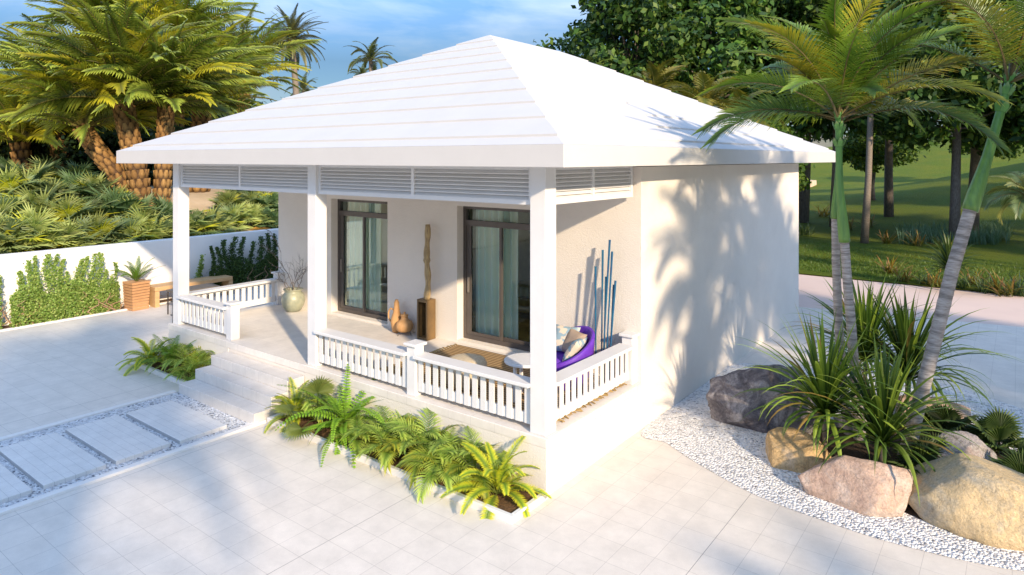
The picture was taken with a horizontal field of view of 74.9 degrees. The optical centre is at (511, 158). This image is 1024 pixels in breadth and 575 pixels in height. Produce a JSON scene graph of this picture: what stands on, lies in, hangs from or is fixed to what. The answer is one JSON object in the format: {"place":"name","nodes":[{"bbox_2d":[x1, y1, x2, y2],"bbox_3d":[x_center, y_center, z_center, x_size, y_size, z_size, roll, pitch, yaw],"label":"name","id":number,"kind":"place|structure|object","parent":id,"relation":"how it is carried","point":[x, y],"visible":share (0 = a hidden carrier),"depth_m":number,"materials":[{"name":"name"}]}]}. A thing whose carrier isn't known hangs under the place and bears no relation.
{"place":"outdoors","nodes":[
{"label":"outdoors","id":0,"kind":"place"},
{"bbox_2d":[0,392,248,508],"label":"gravel path","id":1,"kind":"structure","parent":0,"point":[230,422],"depth_m":8.47,"materials":[{"name":"gravel"}]},
{"bbox_2d":[0,463,31,503],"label":"stepping slab","id":2,"kind":"structure","parent":1,"relation":"on","point":[12,486],"depth_m":7.02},
{"bbox_2d":[0,432,105,488],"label":"stepping slab","id":3,"kind":"structure","parent":1,"relation":"on","point":[48,460],"depth_m":7.67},
{"bbox_2d":[65,415,169,464],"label":"stepping slab","id":4,"kind":"structure","parent":1,"relation":"on","point":[115,439],"depth_m":8.22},
{"bbox_2d":[126,400,226,443],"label":"stepping slab","id":5,"kind":"structure","parent":1,"relation":"on","point":[176,422],"depth_m":8.78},
{"bbox_2d":[45,180,816,249],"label":"sand bank","id":6,"kind":"structure","parent":0,"point":[199,201],"depth_m":21.59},
{"bbox_2d":[0,164,42,200],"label":"fan palm","id":7,"kind":"object","parent":6,"relation":"on","point":[10,178],"visible":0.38,"depth_m":17.39,"materials":[{"name":"green plant"}]},
{"bbox_2d":[0,213,52,253],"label":"fan palm","id":8,"kind":"object","parent":6,"relation":"on","point":[19,231],"visible":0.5,"depth_m":14.88,"materials":[{"name":"green plant"}]},
{"bbox_2d":[0,160,64,204],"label":"fan palm","id":9,"kind":"object","parent":6,"relation":"on","point":[40,173],"visible":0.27,"depth_m":17.79,"materials":[{"name":"green plant"}]},
{"bbox_2d":[0,201,76,252],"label":"fan palm","id":10,"kind":"object","parent":6,"relation":"on","point":[40,222],"visible":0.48,"depth_m":15.36,"materials":[{"name":"green plant"}]},
{"bbox_2d":[14,182,78,223],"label":"fan palm","id":11,"kind":"object","parent":6,"relation":"on","point":[39,200],"visible":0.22,"depth_m":16.58,"materials":[{"name":"green plant"}]},
{"bbox_2d":[0,13,96,173],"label":"date palm","id":12,"kind":"object","parent":6,"relation":"on","point":[18,65],"visible":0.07,"depth_m":24.93,"materials":[{"name":"green plant"}]},
{"bbox_2d":[16,176,80,201],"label":"fan palm","id":13,"kind":"object","parent":6,"relation":"on","point":[60,188],"visible":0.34,"depth_m":17.81,"materials":[{"name":"green plant"}]},
{"bbox_2d":[0,120,101,165],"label":"dark shrub","id":14,"kind":"object","parent":6,"relation":"on","point":[35,144],"visible":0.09,"depth_m":25.95,"materials":[{"name":"green plant"}]},
{"bbox_2d":[0,61,106,171],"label":"date palm","id":15,"kind":"object","parent":6,"relation":"on","point":[23,132],"visible":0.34,"depth_m":24.45,"materials":[{"name":"green plant"}]},
{"bbox_2d":[26,224,92,250],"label":"fan palm","id":16,"kind":"object","parent":6,"relation":"on","point":[58,233],"visible":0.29,"depth_m":15.47,"materials":[{"name":"green plant"}]},
{"bbox_2d":[24,191,101,237],"bbox_3d":[-11.145,1.551,16.605,2.108,1.516,1.966,0,0,-24],"label":"fan palm","id":17,"kind":"object","parent":6,"relation":"on","point":[63,208],"visible":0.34,"depth_m":16.51,"materials":[{"name":"green plant"}]},
{"bbox_2d":[42,214,103,248],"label":"fan palm","id":18,"kind":"object","parent":6,"relation":"on","point":[73,230],"visible":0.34,"depth_m":15.79,"materials":[{"name":"green plant"}]},
{"bbox_2d":[55,169,99,199],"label":"fan palm","id":19,"kind":"object","parent":6,"relation":"on","point":[69,178],"visible":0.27,"depth_m":18.43,"materials":[{"name":"green plant"}]},
{"bbox_2d":[22,0,153,132],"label":"date palm","id":20,"kind":"object","parent":6,"relation":"on","point":[59,20],"visible":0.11,"depth_m":26.45,"materials":[{"name":"green plant"}]},
{"bbox_2d":[36,121,152,182],"bbox_3d":[-15.986,-0.655,27.213,4.801,3.922,5.023,0,0,8],"label":"dark shrub","id":21,"kind":"object","parent":6,"relation":"on","point":[107,136],"visible":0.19,"depth_m":25.59,"materials":[{"name":"green plant"}]},
{"bbox_2d":[0,28,195,189],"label":"date palm","id":22,"kind":"object","parent":6,"relation":"on","point":[93,145],"visible":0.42,"depth_m":19.38,"materials":[{"name":"green plant"}]},
{"bbox_2d":[72,169,128,201],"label":"fan palm","id":23,"kind":"object","parent":6,"relation":"on","point":[99,182],"visible":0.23,"depth_m":18.60,"materials":[{"name":"green plant"}]},
{"bbox_2d":[64,208,144,245],"bbox_3d":[-10.194,2.036,16.481,2.275,1.714,2.394,-7,5,6],"label":"fan palm","id":24,"kind":"object","parent":6,"relation":"on","point":[99,223],"visible":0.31,"depth_m":16.34,"materials":[{"name":"green plant"}]},
{"bbox_2d":[0,0,245,206],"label":"date palm","id":25,"kind":"object","parent":6,"relation":"on","point":[138,180],"visible":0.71,"depth_m":18.75,"materials":[{"name":"green plant"}]},
{"bbox_2d":[94,215,155,242],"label":"fan palm","id":26,"kind":"object","parent":6,"relation":"on","point":[124,232],"visible":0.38,"depth_m":16.84,"materials":[{"name":"green plant"}]},
{"bbox_2d":[87,185,165,220],"bbox_3d":[-10.652,1.421,17.907,2.324,1.551,2.222,0,0,30],"label":"fan palm","id":27,"kind":"object","parent":6,"relation":"on","point":[121,204],"visible":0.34,"depth_m":17.68,"materials":[{"name":"green plant"}]},
{"bbox_2d":[111,205,172,242],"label":"fan palm","id":28,"kind":"object","parent":6,"relation":"on","point":[158,231],"visible":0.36,"depth_m":17.29,"materials":[{"name":"green plant"}]},
{"bbox_2d":[48,0,272,203],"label":"date palm","id":29,"kind":"object","parent":6,"relation":"on","point":[174,100],"visible":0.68,"depth_m":19.58,"materials":[{"name":"green plant"}]},
{"bbox_2d":[89,0,264,184],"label":"date palm","id":30,"kind":"object","parent":6,"relation":"on","point":[162,7],"visible":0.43,"depth_m":26.25,"materials":[{"name":"green plant"}]},
{"bbox_2d":[165,209,223,235],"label":"fan palm","id":31,"kind":"object","parent":6,"relation":"on","point":[198,220],"visible":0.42,"depth_m":18.14,"materials":[{"name":"green plant"}]},
{"bbox_2d":[190,203,243,235],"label":"fan palm","id":32,"kind":"object","parent":6,"relation":"on","point":[221,221],"visible":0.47,"depth_m":18.70,"materials":[{"name":"green plant"}]},
{"bbox_2d":[137,18,298,192],"bbox_3d":[-10.796,-1.794,23.255,6.395,6.153,6.402,0,0,37],"label":"date palm","id":33,"kind":"object","parent":6,"relation":"on","point":[198,121],"visible":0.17,"depth_m":23.29,"materials":[{"name":"green plant"}]},
{"bbox_2d":[201,189,252,218],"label":"fan palm","id":34,"kind":"object","parent":6,"relation":"on","point":[226,198],"visible":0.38,"depth_m":20.60,"materials":[{"name":"green plant"}]},
{"bbox_2d":[217,202,260,231],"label":"fan palm","id":35,"kind":"object","parent":6,"relation":"on","point":[234,212],"visible":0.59,"depth_m":19.57,"materials":[{"name":"green plant"}]},
{"bbox_2d":[182,3,319,112],"bbox_3d":[-11.958,-2.620,29.047,6.937,7.604,6.631,0,0,37],"label":"date palm","id":36,"kind":"object","parent":6,"relation":"on","point":[267,37],"visible":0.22,"depth_m":28.69,"materials":[{"name":"green plant"}]},
{"bbox_2d":[251,3,328,94],"bbox_3d":[-13.110,-4.029,39.995,4.605,10.158,4.284,0,0,37],"label":"date palm","id":37,"kind":"object","parent":6,"relation":"on","point":[291,23],"visible":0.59,"depth_m":39.81,"materials":[{"name":"green plant"}]},
{"bbox_2d":[343,37,397,71],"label":"coconut palm","id":38,"kind":"object","parent":6,"relation":"on","point":[371,53],"visible":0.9,"depth_m":41.87,"materials":[{"name":"green plant"}]},
{"bbox_2d":[0,0,941,135],"label":"sky","id":39,"kind":"structure","parent":0,"point":[414,28],"materials":[{"name":"blue"}]},
{"bbox_2d":[0,286,1023,574],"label":"paving","id":40,"kind":"structure","parent":0,"point":[256,500],"depth_m":6.60,"materials":[{"name":"tile"}]},
{"bbox_2d":[0,390,175,440],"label":"path kerb","id":41,"kind":"structure","parent":40,"relation":"on","point":[28,431],"depth_m":9.02,"materials":[{"name":"concrete"}]},
{"bbox_2d":[0,420,265,515],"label":"path kerb","id":42,"kind":"structure","parent":40,"relation":"on","point":[40,498],"depth_m":7.46,"materials":[{"name":"concrete"}]},
{"bbox_2d":[122,279,150,310],"bbox_3d":[-8.758,3.178,15.584,0.424,0.646,0.424,0,0,33],"label":"timber planter","id":43,"kind":"object","parent":40,"relation":"on","point":[136,296],"visible":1,"depth_m":15.46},
{"bbox_2d":[132,356,200,383],"bbox_3d":[-5.482,3.475,10.976,1.990,0.080,0.580,0,0,37],"label":"planter bed","id":44,"kind":"object","parent":40,"relation":"on","point":[162,373],"visible":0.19,"depth_m":10.87,"materials":[{"name":"white paint"}]},
{"bbox_2d":[115,337,179,375],"bbox_3d":[-6.095,3.335,11.289,0.896,0.770,1.104,0,0,36],"label":"cycad","id":45,"kind":"object","parent":44,"relation":"in","point":[138,363],"visible":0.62,"depth_m":11.18,"materials":[{"name":"green plant"}]},
{"bbox_2d":[149,344,214,373],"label":"areca palm","id":46,"kind":"object","parent":44,"relation":"in","point":[168,361],"visible":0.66,"depth_m":10.85,"materials":[{"name":"green plant"}]},
{"bbox_2d":[148,275,232,307],"bbox_3d":[-7.999,3.270,16.633,0.500,0.470,1.950,0,0,37],"label":"timber bench","id":47,"kind":"object","parent":40,"relation":"on","point":[154,294],"visible":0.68,"depth_m":16.38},
{"bbox_2d":[267,409,547,523],"bbox_3d":[-1.440,3.475,7.882,4.090,0.080,0.620,0,0,37],"label":"planter bed","id":48,"kind":"object","parent":40,"relation":"on","point":[507,509],"visible":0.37,"depth_m":7.17,"materials":[{"name":"white paint"}]},
{"bbox_2d":[264,377,324,433],"bbox_3d":[-2.887,3.344,8.914,0.818,0.703,1.008,0,0,-18],"label":"cycad","id":49,"kind":"object","parent":48,"relation":"in","point":[285,399],"visible":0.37,"depth_m":8.88,"materials":[{"name":"green plant"}]},
{"bbox_2d":[272,375,355,440],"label":"fan palm seedling","id":50,"kind":"object","parent":48,"relation":"in","point":[315,386],"visible":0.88,"depth_m":8.41,"materials":[{"name":"green plant"}]},
{"bbox_2d":[275,360,396,467],"bbox_3d":[-2.119,3.255,8.379,1.848,1.130,1.527,0,0,37],"label":"sprawling fern","id":51,"kind":"object","parent":48,"relation":"in","point":[344,417],"visible":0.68,"depth_m":8.23,"materials":[{"name":"green plant"}]},
{"bbox_2d":[320,414,387,455],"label":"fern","id":52,"kind":"object","parent":48,"relation":"in","point":[365,436],"visible":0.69,"depth_m":7.91,"materials":[{"name":"green plant"}]},
{"bbox_2d":[339,405,428,476],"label":"fern","id":53,"kind":"object","parent":48,"relation":"in","point":[403,435],"visible":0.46,"depth_m":7.83,"materials":[{"name":"green plant"}]},
{"bbox_2d":[351,423,425,468],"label":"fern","id":54,"kind":"object","parent":48,"relation":"in","point":[373,447],"visible":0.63,"depth_m":7.54,"materials":[{"name":"green plant"}]},
{"bbox_2d":[368,408,470,490],"bbox_3d":[-0.950,3.239,7.640,1.286,0.597,1.153,0,0,37],"label":"fern","id":55,"kind":"object","parent":48,"relation":"in","point":[388,445],"visible":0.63,"depth_m":7.53,"materials":[{"name":"green plant"}]},
{"bbox_2d":[394,427,480,503],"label":"fern","id":56,"kind":"object","parent":48,"relation":"in","point":[446,479],"visible":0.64,"depth_m":7.03,"materials":[{"name":"green plant"}]},
{"bbox_2d":[400,429,493,493],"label":"fern","id":57,"kind":"object","parent":48,"relation":"in","point":[449,459],"visible":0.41,"depth_m":7.17,"materials":[{"name":"green plant"}]},
{"bbox_2d":[422,425,515,501],"bbox_3d":[-0.369,3.271,7.230,1.094,0.508,0.980,0,0,14],"label":"fern","id":58,"kind":"object","parent":48,"relation":"in","point":[451,468],"visible":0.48,"depth_m":7.08,"materials":[{"name":"green plant"}]},
{"bbox_2d":[439,436,550,519],"bbox_3d":[-0.157,3.335,6.908,1.200,0.837,0.974,0,0,-17],"label":"cycad","id":59,"kind":"object","parent":48,"relation":"in","point":[500,479],"visible":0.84,"depth_m":6.81,"materials":[{"name":"green plant"}]},
{"bbox_2d":[116,35,835,494],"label":"house","id":60,"kind":"structure","parent":40,"relation":"on","point":[576,163],"depth_m":9.48,"materials":[{"name":"beige paint"}]},
{"bbox_2d":[281,287,304,311],"bbox_3d":[-4.170,2.691,12.729,0.444,0.425,0.444,0,0,37],"label":"glazed jar","id":61,"kind":"object","parent":60,"relation":"on","point":[292,300],"visible":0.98,"depth_m":12.58,"materials":[{"name":"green ceramic"}]},
{"bbox_2d":[338,199,386,320],"bbox_3d":[-2.656,1.805,12.160,1.540,2.120,0.095,0,0,37],"label":"sliding door","id":62,"kind":"structure","parent":60,"relation":"in","point":[365,312],"depth_m":12.39,"materials":[{"name":"brown metal"}]},
{"bbox_2d":[349,202,380,311],"bbox_3d":[-2.731,1.820,12.359,0.900,2.110,0.090,0,0,37],"label":"curtain","id":63,"kind":"object","parent":60,"relation":"hanging from","point":[373,263],"visible":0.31,"depth_m":12.30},
{"bbox_2d":[417,298,435,340],"bbox_3d":[-1.383,2.583,10.777,0.230,0.640,0.200,0,0,37],"label":"pedestal","id":64,"kind":"object","parent":60,"relation":"on","point":[426,320],"visible":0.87,"depth_m":10.76,"materials":[{"name":"brown wood"}]},
{"bbox_2d":[423,224,430,299],"bbox_3d":[-1.364,1.663,10.745,0.126,1.209,0.132,0,0,37],"label":"driftwood pole","id":65,"kind":"object","parent":64,"relation":"on","point":[427,275],"visible":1,"depth_m":10.71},
{"bbox_2d":[463,206,529,351],"bbox_3d":[-0.127,1.805,10.241,1.590,2.120,0.095,0,0,37],"label":"sliding door","id":66,"kind":"structure","parent":60,"relation":"in","point":[468,224],"depth_m":10.50,"materials":[{"name":"brown metal"}]},
{"bbox_2d":[476,209,517,339],"bbox_3d":[-0.242,1.820,10.469,0.850,2.110,0.090,0,0,37],"label":"curtain","id":67,"kind":"object","parent":60,"relation":"hanging from","point":[487,280],"visible":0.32,"depth_m":10.47,"materials":[{"name":"fabric"}]},
{"bbox_2d":[379,344,626,421],"bbox_3d":[-0.201,2.891,8.862,3.063,0.028,1.675,0,0,37],"label":"rug","id":68,"kind":"object","parent":60,"relation":"on","point":[495,360],"visible":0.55,"depth_m":9.16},
{"bbox_2d":[446,353,486,389],"bbox_3d":[-0.582,2.709,8.524,0.544,0.361,0.544,0,0,37],"label":"pouf","id":69,"kind":"object","parent":68,"relation":"on","point":[474,358],"visible":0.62,"depth_m":8.41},
{"bbox_2d":[504,353,529,402],"bbox_3d":[0.167,2.653,8.056,0.524,0.474,0.524,0,0,37],"label":"side table","id":70,"kind":"object","parent":68,"relation":"on","point":[520,361],"visible":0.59,"depth_m":8.00,"materials":[{"name":"white paint"}]},
{"bbox_2d":[556,326,594,389],"bbox_3d":[0.632,2.548,8.593,0.858,0.690,0.898,0,0,-21],"label":"tub chair","id":71,"kind":"object","parent":68,"relation":"on","point":[587,351],"visible":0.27,"depth_m":8.32,"materials":[{"name":"purple fabric"}]},
{"bbox_2d":[641,363,1023,570],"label":"gravel bed","id":72,"kind":"object","parent":40,"relation":"on","point":[688,426],"visible":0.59,"depth_m":7.47,"materials":[{"name":"gravel"}]},
{"bbox_2d":[706,364,819,433],"bbox_3d":[3.339,3.109,8.921,1.483,0.828,1.039,0,0,9],"label":"boulder","id":73,"kind":"object","parent":72,"relation":"on","point":[723,391],"visible":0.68,"depth_m":8.60,"materials":[{"name":"stone"}]},
{"bbox_2d":[765,427,830,472],"bbox_3d":[3.301,3.344,7.711,0.709,0.339,0.734,0,0,6],"label":"boulder","id":74,"kind":"object","parent":72,"relation":"on","point":[797,454],"visible":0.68,"depth_m":7.53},
{"bbox_2d":[724,307,934,458],"bbox_3d":[3.601,2.601,7.665,2.189,1.820,2.148,0,0,37],"label":"strap leaf plant","id":75,"kind":"object","parent":72,"relation":"on","point":[822,368],"visible":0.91,"depth_m":7.60,"materials":[{"name":"plant"}]},
{"bbox_2d":[691,0,1014,434],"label":"green shaft palm","id":76,"kind":"object","parent":72,"relation":"on","point":[872,87],"visible":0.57,"depth_m":8.05,"materials":[{"name":"green plant"}]},
{"bbox_2d":[695,0,1015,440],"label":"green shaft palm","id":77,"kind":"object","parent":72,"relation":"on","point":[840,68],"visible":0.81,"depth_m":7.89,"materials":[{"name":"green plant"}]},
{"bbox_2d":[798,455,912,516],"bbox_3d":[3.520,3.286,6.863,1.085,0.458,0.786,0,0,17],"label":"boulder","id":78,"kind":"object","parent":72,"relation":"on","point":[862,486],"visible":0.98,"depth_m":6.65,"materials":[{"name":"stone"}]},
{"bbox_2d":[780,270,957,384],"bbox_3d":[5.065,2.520,9.545,2.272,2.042,2.094,0,0,37],"label":"strap leaf plant","id":79,"kind":"object","parent":72,"relation":"on","point":[866,315],"visible":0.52,"depth_m":9.42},
{"bbox_2d":[771,330,992,503],"bbox_3d":[4.062,2.693,7.313,2.047,1.635,2.059,0,0,-32],"label":"strap leaf plant","id":80,"kind":"object","parent":72,"relation":"on","point":[882,401],"visible":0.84,"depth_m":7.14,"materials":[{"name":"plant"}]},
{"bbox_2d":[878,438,943,474],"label":"fan palm","id":81,"kind":"object","parent":72,"relation":"on","point":[902,463],"visible":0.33,"depth_m":7.10,"materials":[{"name":"green plant"}]},
{"bbox_2d":[811,414,1011,540],"bbox_3d":[4.768,3.417,7.650,2.741,0.145,3.308,0,0,37],"label":"soil mound","id":82,"kind":"object","parent":72,"relation":"on","point":[858,450],"visible":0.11,"depth_m":7.76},
{"bbox_2d":[814,274,1023,412],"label":"strap leaf plant","id":83,"kind":"object","parent":72,"relation":"on","point":[905,322],"visible":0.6,"depth_m":9.00,"materials":[{"name":"plant"}]},
{"bbox_2d":[902,404,979,436],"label":"fan palm","id":84,"kind":"object","parent":72,"relation":"on","point":[953,415],"visible":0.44,"depth_m":8.08,"materials":[{"name":"green plant"}]},
{"bbox_2d":[872,0,1023,454],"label":"green shaft palm","id":85,"kind":"object","parent":72,"relation":"on","point":[1012,51],"visible":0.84,"depth_m":7.61,"materials":[{"name":"green plant"}]},
{"bbox_2d":[932,431,997,461],"bbox_3d":[4.987,3.282,7.383,0.861,0.467,0.598,0,0,-8],"label":"boulder","id":86,"kind":"object","parent":72,"relation":"on","point":[970,447],"visible":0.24,"depth_m":7.29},
{"bbox_2d":[908,453,1023,550],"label":"boulder","id":87,"kind":"object","parent":72,"relation":"on","point":[978,499],"visible":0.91,"depth_m":6.20,"materials":[{"name":"stone"}]},
{"bbox_2d":[944,404,1023,460],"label":"fan palm","id":88,"kind":"object","parent":72,"relation":"on","point":[998,426],"visible":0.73,"depth_m":7.75,"materials":[{"name":"green plant"}]},
{"bbox_2d":[987,447,1023,473],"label":"fan palm","id":89,"kind":"object","parent":72,"relation":"on","point":[1014,461],"visible":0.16,"depth_m":6.99,"materials":[{"name":"green plant"}]},
{"bbox_2d":[518,278,529,313],"bbox_3d":[1.155,2.239,12.516,1.900,1.300,1.800,0,0,37],"label":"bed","id":90,"kind":"object","parent":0,"point":[523,296],"depth_m":12.13,"materials":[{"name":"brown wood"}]},
{"bbox_2d":[799,140,1023,295],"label":"lawn","id":91,"kind":"structure","parent":0,"point":[921,189],"depth_m":37.74,"materials":[{"name":"plant"}]},
{"bbox_2d":[533,0,722,93],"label":"leafy tree","id":92,"kind":"object","parent":91,"relation":"on","point":[636,23],"visible":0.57,"depth_m":31.49,"materials":[{"name":"green plant"}]},
{"bbox_2d":[622,0,827,140],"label":"leafy tree","id":93,"kind":"object","parent":91,"relation":"on","point":[726,39],"visible":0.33,"depth_m":32.51,"materials":[{"name":"green plant"}]},
{"bbox_2d":[765,119,814,191],"bbox_3d":[11.108,0.865,30.009,4.570,5.696,4.811,0,0,20],"label":"leafy tree","id":94,"kind":"object","parent":91,"relation":"on","point":[802,168],"visible":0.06,"depth_m":29.19,"materials":[{"name":"green plant"}]},
{"bbox_2d":[727,0,882,222],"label":"leafy tree","id":95,"kind":"object","parent":91,"relation":"on","point":[802,12],"visible":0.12,"depth_m":33.70,"materials":[{"name":"green plant"}]},
{"bbox_2d":[820,0,929,243],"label":"royal palm","id":96,"kind":"object","parent":91,"relation":"on","point":[865,226],"visible":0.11,"depth_m":27.37,"materials":[{"name":"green plant"}]},
{"bbox_2d":[831,131,925,200],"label":"leafy tree","id":97,"kind":"object","parent":91,"relation":"on","point":[854,150],"visible":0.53,"depth_m":42.79,"materials":[{"name":"green plant"}]},
{"bbox_2d":[811,0,967,216],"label":"leafy tree","id":98,"kind":"object","parent":91,"relation":"on","point":[888,192],"visible":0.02,"depth_m":36.80,"materials":[{"name":"green plant"}]},
{"bbox_2d":[848,0,1023,239],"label":"leafy tree","id":99,"kind":"object","parent":91,"relation":"on","point":[901,125],"visible":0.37,"depth_m":26.01,"materials":[{"name":"green plant"}]},
{"bbox_2d":[915,232,992,286],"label":"spiky plant","id":100,"kind":"object","parent":91,"relation":"on","point":[945,250],"visible":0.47,"depth_m":17.59,"materials":[{"name":"green plant"}]},
{"bbox_2d":[894,218,1014,244],"bbox_3d":[19.258,3.069,29.310,4.553,0.919,8.127,0,0,37],"label":"reed strip","id":101,"kind":"object","parent":91,"relation":"on","point":[932,231],"visible":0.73,"depth_m":28.17,"materials":[{"name":"green plant"}]},
{"bbox_2d":[917,0,1023,157],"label":"leafy tree","id":102,"kind":"object","parent":91,"relation":"on","point":[976,138],"visible":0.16,"depth_m":27.13,"materials":[{"name":"green plant"}]},
{"bbox_2d":[984,171,1023,224],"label":"palm","id":103,"kind":"object","parent":91,"relation":"on","point":[1018,205],"visible":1,"depth_m":17.66,"materials":[{"name":"green plant"}]},
{"bbox_2d":[799,274,1023,326],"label":"sandy path","id":104,"kind":"structure","parent":0,"point":[1004,310],"depth_m":16.56,"materials":[{"name":"sand"}]},
{"bbox_2d":[631,58,692,96],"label":"feather palm","id":105,"kind":"object","parent":104,"relation":"on","point":[656,76],"visible":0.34,"depth_m":23.75,"materials":[{"name":"green plant"}]},
{"bbox_2d":[658,70,761,114],"bbox_3d":[6.401,0.292,22.007,3.435,6.536,3.296,0,0,37],"label":"feather palm","id":106,"kind":"object","parent":104,"relation":"on","point":[703,81],"visible":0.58,"depth_m":21.73,"materials":[{"name":"green plant"}]},
{"label":"ground","id":107,"kind":"structure","parent":0,"visible":0},
{"bbox_2d":[2,293,213,328],"bbox_3d":[-10.145,3.504,14.251,0.400,0.022,27.000,0,0,37],"label":"planting strip","id":108,"kind":"object","parent":107,"relation":"on","point":[122,307],"visible":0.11,"depth_m":15.68,"materials":[{"name":"brown soil"}]},
{"bbox_2d":[2,252,113,327],"bbox_3d":[-9.863,2.784,14.512,0.417,1.489,2.134,0,0,37],"label":"climbing shrub","id":109,"kind":"object","parent":108,"relation":"on","point":[50,305],"visible":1,"depth_m":14.47,"materials":[{"name":"green plant"}]},
{"bbox_2d":[209,233,277,293],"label":"climbing shrub","id":110,"kind":"object","parent":108,"relation":"on","point":[241,268],"visible":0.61,"depth_m":17.95,"materials":[{"name":"green plant"}]},
{"bbox_2d":[0,228,277,325],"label":"garden wall","id":111,"kind":"structure","parent":107,"relation":"on","point":[121,254],"depth_m":16.00,"materials":[{"name":"paint"}]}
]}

